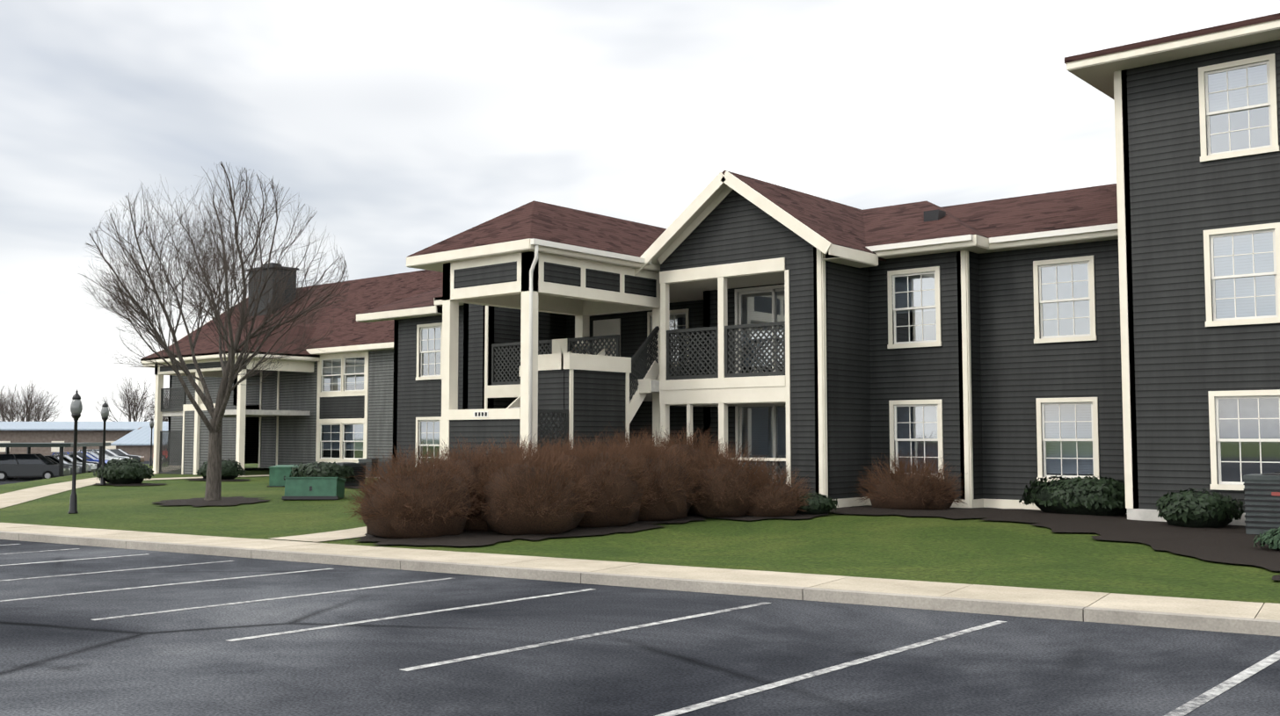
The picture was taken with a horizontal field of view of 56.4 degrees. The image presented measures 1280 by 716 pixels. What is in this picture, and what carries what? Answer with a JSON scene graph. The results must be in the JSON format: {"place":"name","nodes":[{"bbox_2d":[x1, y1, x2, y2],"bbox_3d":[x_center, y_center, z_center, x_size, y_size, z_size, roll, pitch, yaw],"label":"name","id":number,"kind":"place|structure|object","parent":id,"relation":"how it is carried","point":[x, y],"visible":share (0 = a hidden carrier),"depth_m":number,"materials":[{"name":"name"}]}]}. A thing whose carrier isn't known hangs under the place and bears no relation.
{"place":"outdoors","nodes":[
{"label":"outdoors","id":0,"kind":"place"},
{"bbox_2d":[0,460,167,485],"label":"parking lot","id":1,"kind":"structure","parent":0,"point":[18,480],"depth_m":77.25,"materials":[{"name":"grey asphalt"}]},
{"bbox_2d":[0,453,70,480],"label":"parked car","id":2,"kind":"object","parent":1,"relation":"on","point":[12,467],"visible":0.92,"depth_m":76.03,"materials":[{"name":"grey paint"}]},
{"bbox_2d":[13,457,79,479],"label":"parked car","id":3,"kind":"object","parent":1,"relation":"on","point":[71,468],"visible":0.08,"depth_m":80.08,"materials":[{"name":"grey paint"}]},
{"bbox_2d":[0,443,110,477],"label":"carport","id":4,"kind":"object","parent":1,"relation":"on","point":[28,446],"visible":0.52,"depth_m":77.68,"materials":[{"name":"grey"}]},
{"bbox_2d":[45,456,87,473],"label":"parked car","id":5,"kind":"object","parent":1,"relation":"on","point":[55,459],"visible":0.1,"depth_m":82.08,"materials":[{"name":"grey paint"}]},
{"bbox_2d":[76,450,121,460],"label":"parked car","id":6,"kind":"object","parent":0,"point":[106,456],"visible":0.12,"depth_m":96.05,"materials":[{"name":"white paint"}]},
{"bbox_2d":[109,449,144,462],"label":"parked car","id":7,"kind":"object","parent":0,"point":[122,453],"visible":0.21,"depth_m":104.42,"materials":[{"name":"grey paint"}]},
{"bbox_2d":[0,539,1279,715],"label":"parking lot asphalt","id":8,"kind":"structure","parent":0,"point":[63,656],"depth_m":10.11,"materials":[{"name":"grey asphalt"}]},
{"bbox_2d":[0,544,1279,715],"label":"stall markings","id":9,"kind":"object","parent":8,"relation":"on","point":[1194,704],"visible":0.92,"depth_m":10.52,"materials":[{"name":"paint"}]},
{"bbox_2d":[0,462,1279,603],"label":"lawn terrain","id":10,"kind":"structure","parent":0,"point":[978,551],"depth_m":18.57,"materials":[{"name":"green plant"}]},
{"bbox_2d":[44,455,96,472],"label":"parked car","id":11,"kind":"object","parent":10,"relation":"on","point":[91,467],"visible":0.19,"depth_m":84.88,"materials":[{"name":"white paint"}]},
{"bbox_2d":[50,454,98,472],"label":"parked car","id":12,"kind":"object","parent":10,"relation":"on","point":[79,459],"visible":0.17,"depth_m":87.64,"materials":[{"name":"grey paint"}]},
{"bbox_2d":[67,389,82,514],"bbox_3d":[-12.413,2.059,26.245,0.250,2.740,0.244,-3,-5,40],"label":"lamp post","id":13,"kind":"object","parent":10,"relation":"on","point":[76,408],"visible":0.98,"depth_m":26.21,"materials":[{"name":"black metal"}]},
{"bbox_2d":[51,451,108,464],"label":"parked car","id":14,"kind":"object","parent":10,"relation":"on","point":[90,457],"visible":0.12,"depth_m":90.26,"materials":[{"name":"blue paint"}]},
{"bbox_2d":[87,451,110,460],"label":"parked car","id":15,"kind":"object","parent":10,"relation":"on","point":[94,454],"visible":0.06,"depth_m":93.53,"materials":[{"name":"grey paint"}]},
{"bbox_2d":[99,400,109,486],"bbox_3d":[-17.093,2.714,38.104,0.250,2.740,0.244,-3,-5,40],"label":"lamp post","id":16,"kind":"object","parent":10,"relation":"on","point":[105,412],"visible":0.88,"depth_m":38.07,"materials":[{"name":"black metal"}]},
{"bbox_2d":[78,449,132,458],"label":"parked car","id":17,"kind":"object","parent":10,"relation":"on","point":[110,454],"visible":0.08,"depth_m":98.75,"materials":[{"name":"grey paint"}]},
{"bbox_2d":[148,418,153,466],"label":"lamp post","id":18,"kind":"object","parent":10,"relation":"on","point":[151,424],"visible":0.96,"depth_m":65.92,"materials":[{"name":"black metal"}]},
{"bbox_2d":[0,465,366,542],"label":"walkways","id":19,"kind":"structure","parent":10,"relation":"on","point":[16,498],"depth_m":31.98,"materials":[{"name":"concrete"}]},
{"bbox_2d":[92,458,419,484],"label":"green shrubs","id":20,"kind":"object","parent":10,"relation":"on","point":[125,471],"visible":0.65,"depth_m":37.94,"materials":[{"name":"green plant"}]},
{"bbox_2d":[267,465,301,487],"bbox_3d":[-10.629,3.602,36.230,1.050,0.693,0.900,0,-4,3],"label":"utility box","id":21,"kind":"object","parent":10,"relation":"on","point":[278,474],"visible":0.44,"depth_m":35.84,"materials":[{"name":"green metal"}]},
{"bbox_2d":[140,262,443,476],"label":"apartment building","id":22,"kind":"structure","parent":10,"relation":"on","point":[332,403],"depth_m":49.89,"materials":[{"name":"grey wood"}]},
{"bbox_2d":[281,477,346,500],"bbox_3d":[-8.013,3.241,29.468,1.350,0.581,0.950,0,-12,-1],"label":"utility box","id":23,"kind":"object","parent":10,"relation":"on","point":[314,488],"visible":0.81,"depth_m":29.05,"materials":[{"name":"green metal"}]},
{"bbox_2d":[331,462,366,486],"bbox_3d":[-8.827,3.513,35.886,0.880,0.760,0.880,-3,-5,40],"label":"ac unit","id":24,"kind":"object","parent":10,"relation":"on","point":[357,467],"visible":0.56,"depth_m":35.69,"materials":[{"name":"black metal"}]},
{"bbox_2d":[357,458,378,478],"bbox_3d":[-10.102,4.184,45.336,0.880,0.760,0.880,-3,-5,40],"label":"ac unit","id":25,"kind":"object","parent":10,"relation":"on","point":[368,462],"visible":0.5,"depth_m":44.91,"materials":[{"name":"black metal"}]},
{"bbox_2d":[378,458,392,478],"bbox_3d":[-9.187,4.121,44.562,0.880,0.760,0.880,-3,-5,40],"label":"ac unit","id":26,"kind":"object","parent":10,"relation":"on","point":[381,461],"visible":0.15,"depth_m":44.31,"materials":[{"name":"black metal"}]},
{"bbox_2d":[0,523,1279,636],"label":"sidewalk","id":27,"kind":"structure","parent":10,"relation":"on","point":[1247,618],"depth_m":14.23,"materials":[{"name":"concrete"}]},
{"bbox_2d":[93,479,1279,581],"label":"mulch beds","id":28,"kind":"object","parent":10,"relation":"on","point":[1230,544],"visible":0.56,"depth_m":19.55,"materials":[{"name":"brown soil"}]},
{"bbox_2d":[78,161,349,501],"bbox_3d":[-10.285,-0.590,28.955,6.204,8.335,6.182,-3,-5,40],"label":"bare tree","id":29,"kind":"object","parent":28,"relation":"on","point":[214,425],"visible":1,"depth_m":28.76,"materials":[{"name":"brown plant"}]},
{"bbox_2d":[342,423,815,538],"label":"brown shrubs","id":30,"kind":"object","parent":28,"relation":"on","point":[520,492],"visible":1,"depth_m":20.79,"materials":[{"name":"brown plant"}]},
{"bbox_2d":[851,448,965,509],"bbox_3d":[5.313,2.402,23.719,2.289,1.260,1.756,-1,-4,10],"label":"brown shrub","id":31,"kind":"object","parent":28,"relation":"on","point":[908,490],"visible":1,"depth_m":23.34,"materials":[{"name":"brown plant"}]},
{"bbox_2d":[1243,472,1279,534],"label":"ac unit","id":32,"kind":"object","parent":28,"relation":"on","point":[1261,501],"visible":0.98,"depth_m":18.10,"materials":[{"name":"black metal"}]},
{"bbox_2d":[1252,526,1279,551],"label":"shrub","id":33,"kind":"object","parent":28,"relation":"on","point":[1270,538],"visible":1,"depth_m":16.31,"materials":[{"name":"green plant"}]},
{"bbox_2d":[356,13,1279,525],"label":"apartment building","id":34,"kind":"structure","parent":10,"relation":"on","point":[1005,352],"depth_m":24.34,"materials":[{"name":"grey wood"}]},
{"bbox_2d":[796,475,1243,528],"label":"green shrubs","id":35,"kind":"object","parent":10,"relation":"on","point":[1094,496],"visible":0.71,"depth_m":21.47,"materials":[{"name":"green plant"}]},
{"bbox_2d":[0,0,1279,421],"label":"sky","id":36,"kind":"structure","parent":0,"point":[408,127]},
{"bbox_2d":[50,525,1265,603],"bbox_3d":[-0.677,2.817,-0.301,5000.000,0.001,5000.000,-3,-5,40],"label":"ground","id":37,"kind":"structure","parent":0,"point":[659,564],"depth_m":29.70,"materials":[{"name":"green plant"}]},
{"bbox_2d":[0,384,44,421],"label":"distant tree","id":38,"kind":"object","parent":37,"relation":"on","point":[6,411],"visible":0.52,"depth_m":216.29,"materials":[{"name":"brown plant"}]},
{"bbox_2d":[0,379,62,421],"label":"distant tree","id":39,"kind":"object","parent":37,"relation":"on","point":[29,418],"visible":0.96,"depth_m":182.76,"materials":[{"name":"brown plant"}]},
{"bbox_2d":[0,421,168,461],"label":"distant building","id":40,"kind":"structure","parent":37,"relation":"on","point":[131,438],"depth_m":130.67,"materials":[{"name":"brown brick"}]},
{"bbox_2d":[94,377,154,421],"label":"distant tree","id":41,"kind":"object","parent":37,"relation":"on","point":[130,403],"visible":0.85,"depth_m":211.42,"materials":[{"name":"brown plant"}]},
{"bbox_2d":[144,398,168,421],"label":"distant tree","id":42,"kind":"object","parent":37,"relation":"on","point":[164,419],"visible":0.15,"depth_m":229.42,"materials":[{"name":"brown plant"}]},
{"bbox_2d":[146,386,169,421],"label":"distant tree","id":43,"kind":"object","parent":37,"relation":"on","point":[163,403],"visible":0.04,"depth_m":248.94,"materials":[{"name":"brown plant"}]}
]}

